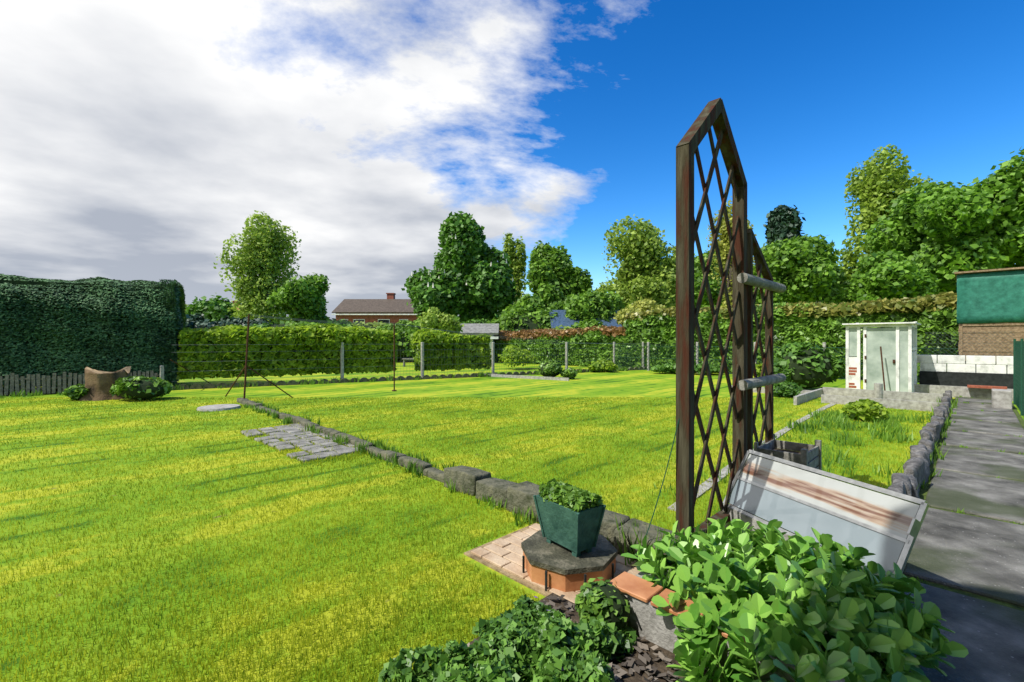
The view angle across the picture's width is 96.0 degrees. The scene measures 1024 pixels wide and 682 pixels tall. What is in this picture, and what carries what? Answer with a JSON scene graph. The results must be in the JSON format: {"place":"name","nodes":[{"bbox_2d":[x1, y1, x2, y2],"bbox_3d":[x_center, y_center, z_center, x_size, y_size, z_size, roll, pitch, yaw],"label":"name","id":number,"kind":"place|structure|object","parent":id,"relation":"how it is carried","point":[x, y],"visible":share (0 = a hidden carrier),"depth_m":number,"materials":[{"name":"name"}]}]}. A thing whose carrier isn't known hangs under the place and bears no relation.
{"place":"outdoors","nodes":[
{"label":"outdoors","id":0,"kind":"place"},
{"bbox_2d":[265,272,330,323],"bbox_3d":[-16.230,-1.817,35.775,4.646,7.035,5.266,0,0,25],"label":"tree","id":1,"kind":"object","parent":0,"point":[306,297],"depth_m":34.64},
{"bbox_2d":[336,313,418,323],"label":"house walls","id":2,"kind":"structure","parent":0,"point":[375,318],"depth_m":65.00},
{"bbox_2d":[340,319,407,323],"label":"house frames","id":3,"kind":"structure","parent":2,"relation":"in","point":[378,319],"depth_m":64.95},
{"bbox_2d":[342,320,407,324],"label":"window","id":4,"kind":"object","parent":3,"relation":"in","point":[383,321],"visible":0.27,"depth_m":64.94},
{"bbox_2d":[331,314,417,314],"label":"house gutter","id":5,"kind":"object","parent":2,"relation":"attached to","point":[374,314],"visible":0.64,"depth_m":64.51,"materials":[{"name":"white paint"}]},
{"bbox_2d":[332,299,419,312],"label":"house roof","id":6,"kind":"structure","parent":2,"relation":"on","point":[372,306],"depth_m":66.59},
{"bbox_2d":[386,293,395,298],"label":"house chimney","id":7,"kind":"object","parent":6,"relation":"on","point":[390,295],"visible":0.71,"depth_m":69.50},
{"bbox_2d":[417,307,463,334],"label":"shrub","id":8,"kind":"object","parent":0,"point":[433,318],"depth_m":26.58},
{"bbox_2d":[456,324,498,334],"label":"shed roof","id":9,"kind":"structure","parent":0,"point":[485,329],"depth_m":31.10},
{"bbox_2d":[0,357,1023,681],"bbox_3d":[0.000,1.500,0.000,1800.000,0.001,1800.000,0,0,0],"label":"ground","id":10,"kind":"structure","parent":0,"point":[650,383],"depth_m":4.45,"materials":[{"name":"plant"}]},
{"bbox_2d":[62,383,88,399],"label":"bush","id":11,"kind":"object","parent":10,"relation":"on","point":[74,390],"depth_m":11.52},
{"bbox_2d":[0,371,159,395],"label":"picket fence","id":12,"kind":"object","parent":10,"relation":"on","point":[80,377],"visible":0.48,"depth_m":12.87,"materials":[{"name":"grey wood"}]},
{"bbox_2d":[0,270,188,390],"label":"hedge","id":13,"kind":"object","parent":10,"relation":"on","point":[171,306],"depth_m":13.46,"materials":[{"name":"plant"}]},
{"bbox_2d":[79,366,130,400],"bbox_3d":[-10.509,1.085,12.025,1.275,0.849,1.073,0,0,0],"label":"stump","id":14,"kind":"object","parent":10,"relation":"on","point":[98,385],"visible":0.72,"depth_m":11.66,"materials":[{"name":"brown wood"}]},
{"bbox_2d":[109,375,172,399],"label":"bush","id":15,"kind":"object","parent":10,"relation":"on","point":[120,384],"depth_m":11.42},
{"bbox_2d":[189,312,207,322],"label":"dark shrub","id":16,"kind":"object","parent":10,"relation":"on","point":[197,316],"visible":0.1,"depth_m":39.84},
{"bbox_2d":[189,319,221,324],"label":"bush","id":17,"kind":"object","parent":10,"relation":"on","point":[205,321],"depth_m":33.97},
{"bbox_2d":[186,295,236,321],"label":"tree","id":18,"kind":"object","parent":10,"relation":"on","point":[212,309],"visible":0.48,"depth_m":58.69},
{"bbox_2d":[197,404,240,411],"bbox_3d":[-6.492,1.480,10.210,0.840,0.060,0.840,0,0,0],"label":"round lid","id":19,"kind":"object","parent":10,"relation":"on","point":[219,407],"visible":0.92,"depth_m":10.05,"materials":[{"name":"plastic"}]},
{"bbox_2d":[218,317,278,324],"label":"bush","id":20,"kind":"object","parent":10,"relation":"on","point":[258,321],"visible":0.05,"depth_m":33.98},
{"bbox_2d":[213,210,301,323],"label":"tree","id":21,"kind":"object","parent":10,"relation":"on","point":[262,250],"depth_m":44.70,"materials":[{"name":"plant"}]},
{"bbox_2d":[261,321,297,325],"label":"bush","id":22,"kind":"object","parent":10,"relation":"on","point":[282,322],"depth_m":30.66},
{"bbox_2d":[170,314,396,398],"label":"metal poles","id":23,"kind":"object","parent":10,"relation":"on","point":[245,367],"visible":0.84,"depth_m":11.45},
{"bbox_2d":[250,314,641,343],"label":"clothes wires","id":24,"kind":"object","parent":23,"relation":"attached to","point":[416,326],"visible":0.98,"depth_m":13.51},
{"bbox_2d":[171,320,396,379],"bbox_3d":[-7.728,0.275,16.533,7.305,2.010,1.538,0,0,-30],"label":"hedge","id":25,"kind":"object","parent":10,"relation":"on","point":[228,339],"depth_m":15.79,"materials":[{"name":"plant"}]},
{"bbox_2d":[241,423,357,462],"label":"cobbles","id":26,"kind":"object","parent":10,"relation":"on","point":[291,430],"visible":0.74,"depth_m":6.67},
{"bbox_2d":[287,321,327,325],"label":"bush","id":27,"kind":"object","parent":10,"relation":"on","point":[305,323],"visible":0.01,"depth_m":29.48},
{"bbox_2d":[238,423,392,465],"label":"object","id":28,"kind":"structure","parent":10,"relation":"on","point":[330,459],"depth_m":6.15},
{"bbox_2d":[326,319,353,328],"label":"dark shrub","id":29,"kind":"object","parent":10,"relation":"on","point":[348,325],"visible":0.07,"depth_m":33.01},
{"bbox_2d":[332,321,386,331],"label":"bush","id":30,"kind":"object","parent":10,"relation":"on","point":[369,328],"depth_m":35.28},
{"bbox_2d":[375,323,419,360],"bbox_3d":[-8.113,0.067,33.129,4.093,2.721,3.703,0,0,0],"label":"bush","id":31,"kind":"object","parent":10,"relation":"on","point":[410,332],"depth_m":31.99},
{"bbox_2d":[160,342,643,379],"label":"posts","id":32,"kind":"object","parent":10,"relation":"on","point":[342,361],"visible":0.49,"depth_m":18.15,"materials":[{"name":"concrete"}]},
{"bbox_2d":[172,343,639,381],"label":"wires","id":33,"kind":"object","parent":32,"relation":"attached to","point":[471,356],"visible":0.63,"depth_m":18.66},
{"bbox_2d":[396,320,414,327],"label":"shrub","id":34,"kind":"object","parent":10,"relation":"on","point":[406,322],"depth_m":46.05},
{"bbox_2d":[172,367,646,389],"bbox_3d":[-1.740,1.500,19.017,20.400,0.340,0.050,0,0,-30],"label":"edging","id":35,"kind":"object","parent":10,"relation":"on","point":[267,383],"visible":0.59,"depth_m":16.75,"materials":[{"name":"stone"}]},
{"bbox_2d":[408,317,425,332],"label":"bush","id":36,"kind":"object","parent":10,"relation":"on","point":[416,323],"depth_m":34.37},
{"bbox_2d":[410,331,454,370],"bbox_3d":[-3.284,0.414,19.011,1.668,1.701,1.295,0,0,-25],"label":"hedge","id":37,"kind":"object","parent":10,"relation":"on","point":[432,339],"depth_m":18.66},
{"bbox_2d":[401,211,520,322],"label":"chestnut","id":38,"kind":"object","parent":10,"relation":"on","point":[488,291],"depth_m":40.02,"materials":[{"name":"plant"}]},
{"bbox_2d":[409,222,513,287],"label":"chestnut blossom","id":39,"kind":"object","parent":10,"relation":"on","point":[457,276],"visible":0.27,"depth_m":40.41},
{"bbox_2d":[237,398,690,560],"bbox_3d":[-2.801,1.421,7.182,0.300,0.279,11.518,0,0,-43],"label":"stone edging","id":40,"kind":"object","parent":10,"relation":"on","point":[477,483],"depth_m":4.27,"materials":[{"name":"stone"}]},
{"bbox_2d":[450,333,491,370],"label":"hedge","id":41,"kind":"object","parent":10,"relation":"on","point":[463,358],"depth_m":19.52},
{"bbox_2d":[461,318,496,323],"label":"bush","id":42,"kind":"object","parent":10,"relation":"on","point":[474,321],"depth_m":37.68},
{"bbox_2d":[464,335,493,359],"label":"white shed walls","id":43,"kind":"structure","parent":10,"relation":"on","point":[490,343],"depth_m":31.00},
{"bbox_2d":[464,523,550,596],"bbox_3d":[0.502,1.494,3.034,1.480,0.012,0.900,0,0,45],"label":"brick edging","id":44,"kind":"object","parent":10,"relation":"on","point":[524,582],"visible":0.18,"depth_m":3.01,"materials":[{"name":"brick"}]},
{"bbox_2d":[471,523,640,602],"bbox_3d":[0.346,1.486,3.090,1.112,0.028,0.692,0,0,45],"label":"brick patch","id":45,"kind":"object","parent":44,"relation":"on","point":[506,554],"visible":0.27,"depth_m":3.14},
{"bbox_2d":[522,556,613,590],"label":"brick joints","id":46,"kind":"object","parent":45,"relation":"on","point":[546,573],"visible":0.35,"depth_m":2.75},
{"bbox_2d":[523,552,615,591],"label":"plinth tiles","id":47,"kind":"object","parent":45,"relation":"on","point":[565,583],"visible":0.31,"depth_m":2.75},
{"bbox_2d":[521,530,617,574],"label":"stone slab","id":48,"kind":"structure","parent":47,"relation":"on","point":[538,550],"depth_m":2.86,"materials":[{"name":"stone"}]},
{"bbox_2d":[533,495,605,556],"bbox_3d":[0.368,1.185,2.998,0.255,0.305,0.421,0,0,-37],"label":"planter box","id":49,"kind":"object","parent":48,"relation":"on","point":[575,533],"visible":0.88,"depth_m":2.90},
{"bbox_2d":[538,478,602,511],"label":"planter plants","id":50,"kind":"object","parent":49,"relation":"on","point":[571,497],"visible":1,"depth_m":2.91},
{"bbox_2d":[0,365,1023,589],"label":"grass tufts","id":51,"kind":"object","parent":10,"relation":"on","point":[842,423],"visible":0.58,"depth_m":6.94,"materials":[{"name":"plant"}]},
{"bbox_2d":[502,232,526,303],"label":"tree","id":52,"kind":"object","parent":10,"relation":"on","point":[517,255],"depth_m":49.46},
{"bbox_2d":[498,344,537,367],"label":"vegetation","id":53,"kind":"object","parent":10,"relation":"on","point":[511,355],"visible":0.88,"depth_m":24.23,"materials":[{"name":"green plant"}]},
{"bbox_2d":[475,373,568,380],"bbox_3d":[0.281,1.450,18.710,4.600,0.120,0.242,0,0,34],"label":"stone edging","id":54,"kind":"object","parent":10,"relation":"on","point":[531,377],"visible":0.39,"depth_m":18.29,"materials":[{"name":"stone"}]},
{"bbox_2d":[537,360,562,376],"bbox_3d":[1.538,1.123,18.441,1.035,0.754,1.202,0,0,0],"label":"box ball","id":55,"kind":"object","parent":10,"relation":"on","point":[552,367],"depth_m":18.18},
{"bbox_2d":[494,329,629,367],"bbox_3d":[2.856,0.403,29.652,2.105,2.327,11.647,0,0,-45],"label":"hedge","id":56,"kind":"object","parent":10,"relation":"on","point":[547,352],"depth_m":27.83,"materials":[{"name":"plant"}]},
{"bbox_2d":[494,325,626,340],"bbox_3d":[2.831,-0.444,29.610,11.343,0.995,1.962,0,0,45],"label":"hedge top","id":57,"kind":"object","parent":56,"relation":"attached to","point":[615,331],"visible":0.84,"depth_m":28.42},
{"bbox_2d":[564,319,606,328],"bbox_3d":[5.500,-0.060,31.717,5.355,2.949,3.971,0,0,-22],"label":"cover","id":58,"kind":"object","parent":56,"relation":"attached to","point":[587,322],"depth_m":31.05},
{"bbox_2d":[547,325,573,329],"bbox_3d":[3.666,0.158,30.999,3.970,2.557,3.911,0,0,0],"label":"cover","id":59,"kind":"object","parent":58,"relation":"attached to","point":[558,328],"depth_m":30.61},
{"bbox_2d":[415,593,721,681],"bbox_3d":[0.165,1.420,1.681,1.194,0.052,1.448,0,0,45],"label":"mulch","id":60,"kind":"object","parent":10,"relation":"on","point":[619,671],"visible":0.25,"depth_m":2.04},
{"bbox_2d":[378,594,637,681],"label":"leafy shrub","id":61,"kind":"object","parent":60,"relation":"on","point":[526,639],"visible":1,"depth_m":1.97,"materials":[{"name":"plant"}]},
{"bbox_2d":[574,577,630,630],"bbox_3d":[0.452,1.323,2.313,0.286,0.240,0.316,0,0,0],"label":"box plant","id":62,"kind":"object","parent":60,"relation":"on","point":[587,603],"depth_m":2.22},
{"bbox_2d":[560,368,577,378],"bbox_3d":[2.250,1.272,18.154,0.718,0.463,0.692,0,0,0],"label":"box ball","id":63,"kind":"object","parent":10,"relation":"on","point":[566,372],"depth_m":17.99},
{"bbox_2d":[587,359,617,371],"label":"vegetation","id":64,"kind":"object","parent":10,"relation":"on","point":[603,365],"visible":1,"depth_m":21.92,"materials":[{"name":"green plant"}]},
{"bbox_2d":[595,214,675,308],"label":"tree","id":65,"kind":"object","parent":10,"relation":"on","point":[645,247],"depth_m":42.50,"materials":[{"name":"plant"}]},
{"bbox_2d":[613,296,664,324],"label":"yellow shrub","id":66,"kind":"object","parent":10,"relation":"on","point":[639,305],"visible":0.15,"depth_m":29.75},
{"bbox_2d":[650,362,675,373],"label":"vegetation","id":67,"kind":"object","parent":10,"relation":"on","point":[670,367],"visible":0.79,"depth_m":20.94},
{"bbox_2d":[694,363,719,374],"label":"vegetation","id":68,"kind":"object","parent":10,"relation":"on","point":[713,368],"visible":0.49,"depth_m":20.23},
{"bbox_2d":[676,97,746,536],"bbox_3d":[1.542,-0.162,3.493,0.090,3.325,1.127,0,0,45],"label":"trellis","id":69,"kind":"object","parent":10,"relation":"on","point":[713,113],"visible":0.88,"depth_m":3.37,"materials":[{"name":"brown wood"}]},
{"bbox_2d":[634,419,678,566],"bbox_3d":[0.982,0.925,3.070,0.407,1.153,0.008,0,0,-16],"label":"green string","id":70,"kind":"object","parent":69,"relation":"attached to","point":[662,482],"visible":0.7,"depth_m":3.08,"materials":[{"name":"fabric"}]},
{"bbox_2d":[613,342,825,370],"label":"fence posts","id":71,"kind":"object","parent":10,"relation":"on","point":[697,353],"visible":0.38,"depth_m":23.24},
{"bbox_2d":[705,196,756,307],"bbox_3d":[16.625,-4.492,34.078,3.942,12.408,4.136,0,0,0],"label":"tree","id":72,"kind":"object","parent":10,"relation":"on","point":[723,242],"depth_m":33.99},
{"bbox_2d":[622,562,844,681],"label":"bed walls","id":73,"kind":"structure","parent":10,"relation":"on","point":[647,622],"depth_m":2.18,"materials":[{"name":"concrete"}]},
{"bbox_2d":[608,571,757,648],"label":"tiles wall","id":74,"kind":"structure","parent":73,"relation":"on","point":[639,588],"depth_m":2.29,"materials":[{"name":"ceramic"}]},
{"bbox_2d":[668,403,836,510],"bbox_3d":[4.965,1.494,8.044,0.257,0.020,10.644,0,0,42],"label":"edging","id":75,"kind":"object","parent":10,"relation":"on","point":[725,469],"visible":0.4,"depth_m":5.16,"materials":[{"name":"concrete"}]},
{"bbox_2d":[753,363,764,376],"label":"vegetation","id":76,"kind":"object","parent":10,"relation":"on","point":[758,368],"visible":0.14,"depth_m":18.05,"materials":[{"name":"green plant"}]},
{"bbox_2d":[747,228,773,514],"bbox_3d":[2.227,0.271,4.151,0.060,2.459,0.629,0,0,45],"label":"trellis","id":77,"kind":"object","parent":10,"relation":"on","point":[755,251],"visible":0.66,"depth_m":4.12,"materials":[{"name":"brown wood"}]},
{"bbox_2d":[737,273,785,389],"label":"wooden beams","id":78,"kind":"structure","parent":77,"relation":"attached to","point":[759,282],"depth_m":3.87,"materials":[{"name":"grey wood"}]},
{"bbox_2d":[762,448,800,463],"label":"slat box soil","id":79,"kind":"structure","parent":10,"relation":"on","point":[784,450],"depth_m":4.17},
{"bbox_2d":[764,380,802,397],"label":"vegetation","id":80,"kind":"object","parent":10,"relation":"on","point":[785,388],"visible":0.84,"depth_m":12.21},
{"bbox_2d":[763,204,805,247],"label":"tree","id":81,"kind":"object","parent":10,"relation":"on","point":[784,222],"visible":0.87,"depth_m":67.86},
{"bbox_2d":[614,346,957,378],"bbox_3d":[10.564,0.849,19.544,14.506,1.211,0.011,0,0,45],"label":"fence","id":82,"kind":"object","parent":10,"relation":"on","point":[636,357],"visible":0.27,"depth_m":21.36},
{"bbox_2d":[754,434,821,475],"bbox_3d":[2.421,1.190,4.040,0.394,0.620,0.522,0,0,45],"label":"wooden planter","id":83,"kind":"object","parent":10,"relation":"on","point":[810,455],"visible":0.34,"depth_m":3.99,"materials":[{"name":"grey wood"}]},
{"bbox_2d":[620,516,968,681],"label":"bush","id":84,"kind":"object","parent":10,"relation":"on","point":[895,644],"depth_m":2.09,"materials":[{"name":"plant"}]},
{"bbox_2d":[666,612,907,681],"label":"bush","id":85,"kind":"object","parent":84,"relation":"attached to","point":[813,667],"depth_m":1.78,"materials":[{"name":"plant"}]},
{"bbox_2d":[753,234,853,304],"bbox_3d":[18.668,-2.574,30.162,7.378,8.566,6.863,0,0,0],"label":"tree","id":86,"kind":"object","parent":10,"relation":"on","point":[809,271],"depth_m":28.24,"materials":[{"name":"plant"}]},
{"bbox_2d":[773,341,844,388],"bbox_3d":[9.009,0.731,14.102,2.225,1.453,1.779,0,0,0],"label":"shrub","id":87,"kind":"object","parent":10,"relation":"on","point":[780,364],"depth_m":13.66,"materials":[{"name":"plant"}]},
{"bbox_2d":[621,295,1023,380],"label":"hedge","id":88,"kind":"object","parent":10,"relation":"on","point":[654,329],"depth_m":19.32,"materials":[{"name":"plant"}]},
{"bbox_2d":[625,291,956,320],"bbox_3d":[12.553,-1.306,19.899,16.654,1.008,1.975,0,0,45],"label":"hedge","id":89,"kind":"object","parent":88,"relation":"on","point":[945,300],"visible":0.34,"depth_m":18.15,"materials":[{"name":"plant"}]},
{"bbox_2d":[723,449,928,576],"bbox_3d":[1.972,1.087,3.104,0.065,0.498,1.283,32,-9,-14],"label":"cold frame","id":90,"kind":"object","parent":10,"relation":"on","point":[915,527],"visible":0.8,"depth_m":2.85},
{"bbox_2d":[723,504,882,587],"bbox_3d":[1.874,1.400,3.076,0.050,0.200,1.253,0,0,-16],"label":"panel frame","id":91,"kind":"object","parent":90,"relation":"attached to","point":[736,514],"visible":0.07,"depth_m":3.45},
{"bbox_2d":[729,454,919,574],"bbox_3d":[1.990,1.099,3.110,0.012,0.430,1.213,32,-9,-14],"label":"panel","id":92,"kind":"object","parent":90,"relation":"attached to","point":[891,515],"visible":0.86,"depth_m":2.99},
{"bbox_2d":[839,398,888,421],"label":"vegetation","id":93,"kind":"object","parent":10,"relation":"on","point":[865,409],"visible":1,"depth_m":8.54,"materials":[{"name":"green plant"}]},
{"bbox_2d":[874,383,882,398],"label":"concrete block","id":94,"kind":"structure","parent":10,"relation":"on","point":[878,390],"depth_m":11.67,"materials":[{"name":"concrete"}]},
{"bbox_2d":[842,321,920,391],"bbox_3d":[10.564,0.470,13.159,1.570,2.060,1.850,0,0,45],"label":"greenhouse frame","id":95,"kind":"object","parent":10,"relation":"on","point":[912,366],"visible":0.64,"depth_m":12.80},
{"bbox_2d":[849,367,856,387],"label":"greenhouse bricks","id":96,"kind":"object","parent":95,"relation":"attached to","point":[852,374],"visible":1,"depth_m":12.99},
{"bbox_2d":[864,334,894,390],"bbox_3d":[10.025,0.657,12.442,0.491,1.694,0.707,0,0,0],"label":"hardware piece","id":97,"kind":"object","parent":95,"relation":"attached to","point":[882,366],"visible":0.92,"depth_m":12.29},
{"bbox_2d":[849,327,914,391],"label":"greenhouse panels","id":98,"kind":"object","parent":95,"relation":"attached to","point":[883,338],"visible":0.67,"depth_m":12.49,"materials":[{"name":"glass"}]},
{"bbox_2d":[753,384,1012,411],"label":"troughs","id":99,"kind":"object","parent":10,"relation":"on","point":[922,397],"visible":0.73,"depth_m":11.27,"materials":[{"name":"concrete"}]},
{"bbox_2d":[967,385,1006,388],"bbox_3d":[12.056,1.170,11.703,0.200,0.060,0.700,0,0,-45],"label":"terracotta plank","id":100,"kind":"object","parent":99,"relation":"on","point":[986,387],"visible":0.93,"depth_m":11.63,"materials":[{"name":"wood"}]},
{"bbox_2d":[833,144,943,280],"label":"tree","id":101,"kind":"object","parent":10,"relation":"on","point":[874,188],"depth_m":54.14,"materials":[{"name":"plant"}]},
{"bbox_2d":[843,249,940,302],"bbox_3d":[23.525,-2.040,29.175,6.786,7.486,7.036,0,0,0],"label":"tree","id":102,"kind":"object","parent":10,"relation":"on","point":[876,274],"depth_m":27.13,"materials":[{"name":"plant"}]},
{"bbox_2d":[886,390,952,504],"bbox_3d":[6.732,1.366,7.333,0.216,0.389,11.447,0,0,45],"label":"edging rock","id":103,"kind":"object","parent":10,"relation":"on","point":[912,475],"visible":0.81,"depth_m":4.94,"materials":[{"name":"stone"}]},
{"bbox_2d":[859,146,1023,292],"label":"tree","id":104,"kind":"object","parent":10,"relation":"on","point":[925,228],"depth_m":27.93,"materials":[{"name":"plant"}]},
{"bbox_2d":[899,397,1023,681],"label":"path slabs","id":105,"kind":"structure","parent":10,"relation":"on","point":[981,556],"depth_m":3.29,"materials":[{"name":"stone"}]},
{"bbox_2d":[919,371,1012,388],"bbox_3d":[12.618,1.190,12.830,1.900,0.620,0.230,0,0,45],"label":"wall base","id":106,"kind":"object","parent":10,"relation":"on","point":[951,378],"visible":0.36,"depth_m":12.76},
{"bbox_2d":[954,267,1023,360],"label":"shed","id":107,"kind":"structure","parent":10,"relation":"on","point":[1015,329],"depth_m":13.61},
{"bbox_2d":[925,332,1014,355],"bbox_3d":[12.869,0.075,13.010,1.804,0.656,0.006,0,0,45],"label":"loft run","id":108,"kind":"object","parent":107,"relation":"attached to","point":[927,343],"visible":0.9,"depth_m":13.06,"materials":[{"name":"metal"}]},
{"bbox_2d":[957,270,1023,324],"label":"tarpaulin","id":109,"kind":"object","parent":107,"relation":"on","point":[993,297],"visible":0.98,"depth_m":13.55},
{"bbox_2d":[1013,339,1023,415],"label":"wire posts","id":110,"kind":"object","parent":10,"relation":"on","point":[1021,340],"visible":0.67,"depth_m":9.28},
{"bbox_2d":[1015,341,1023,415],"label":"gate","id":111,"kind":"structure","parent":110,"relation":"attached to","point":[1017,373],"depth_m":9.97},
{"bbox_3d":[2.592,-1.080,38.089,2.718,5.591,3.522,0,0,0],"label":"trunk","id":112,"kind":"object","parent":10,"relation":"on","visible":0},
{"bbox_2d":[499,282,566,317],"bbox_3d":[2.050,-2.387,38.190,5.858,4.946,5.300,0,0,-32],"label":"crown","id":113,"kind":"object","parent":112,"relation":"attached to","point":[550,295],"visible":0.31,"depth_m":37.19},
{"bbox_2d":[485,308,557,331],"bbox_3d":[0.787,-0.699,35.972,6.805,4.158,4.345,0,0,0],"label":"bush","id":114,"kind":"object","parent":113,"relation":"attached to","point":[503,321],"depth_m":34.63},
{"bbox_2d":[562,288,624,322],"bbox_3d":[6.222,-1.899,35.894,5.313,4.484,4.797,0,0,14],"label":"crown","id":115,"kind":"object","parent":112,"relation":"attached to","point":[590,304],"visible":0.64,"depth_m":34.76},
{"bbox_2d":[0,0,1023,319],"label":"sky","id":116,"kind":"structure","parent":0,"point":[137,137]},
{"bbox_2d":[525,240,594,300],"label":"crown","id":117,"kind":"object","parent":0,"point":[548,263],"depth_m":46.36},
{"bbox_2d":[549,310,621,329],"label":"house roof","id":118,"kind":"structure","parent":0,"point":[560,318],"depth_m":34.40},
{"bbox_2d":[663,250,726,307],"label":"crown","id":119,"kind":"object","parent":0,"point":[698,277],"depth_m":57.71},
{"bbox_2d":[917,355,1012,373],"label":"block wall","id":120,"kind":"structure","parent":0,"point":[955,363],"depth_m":12.74,"materials":[{"name":"white paint"}]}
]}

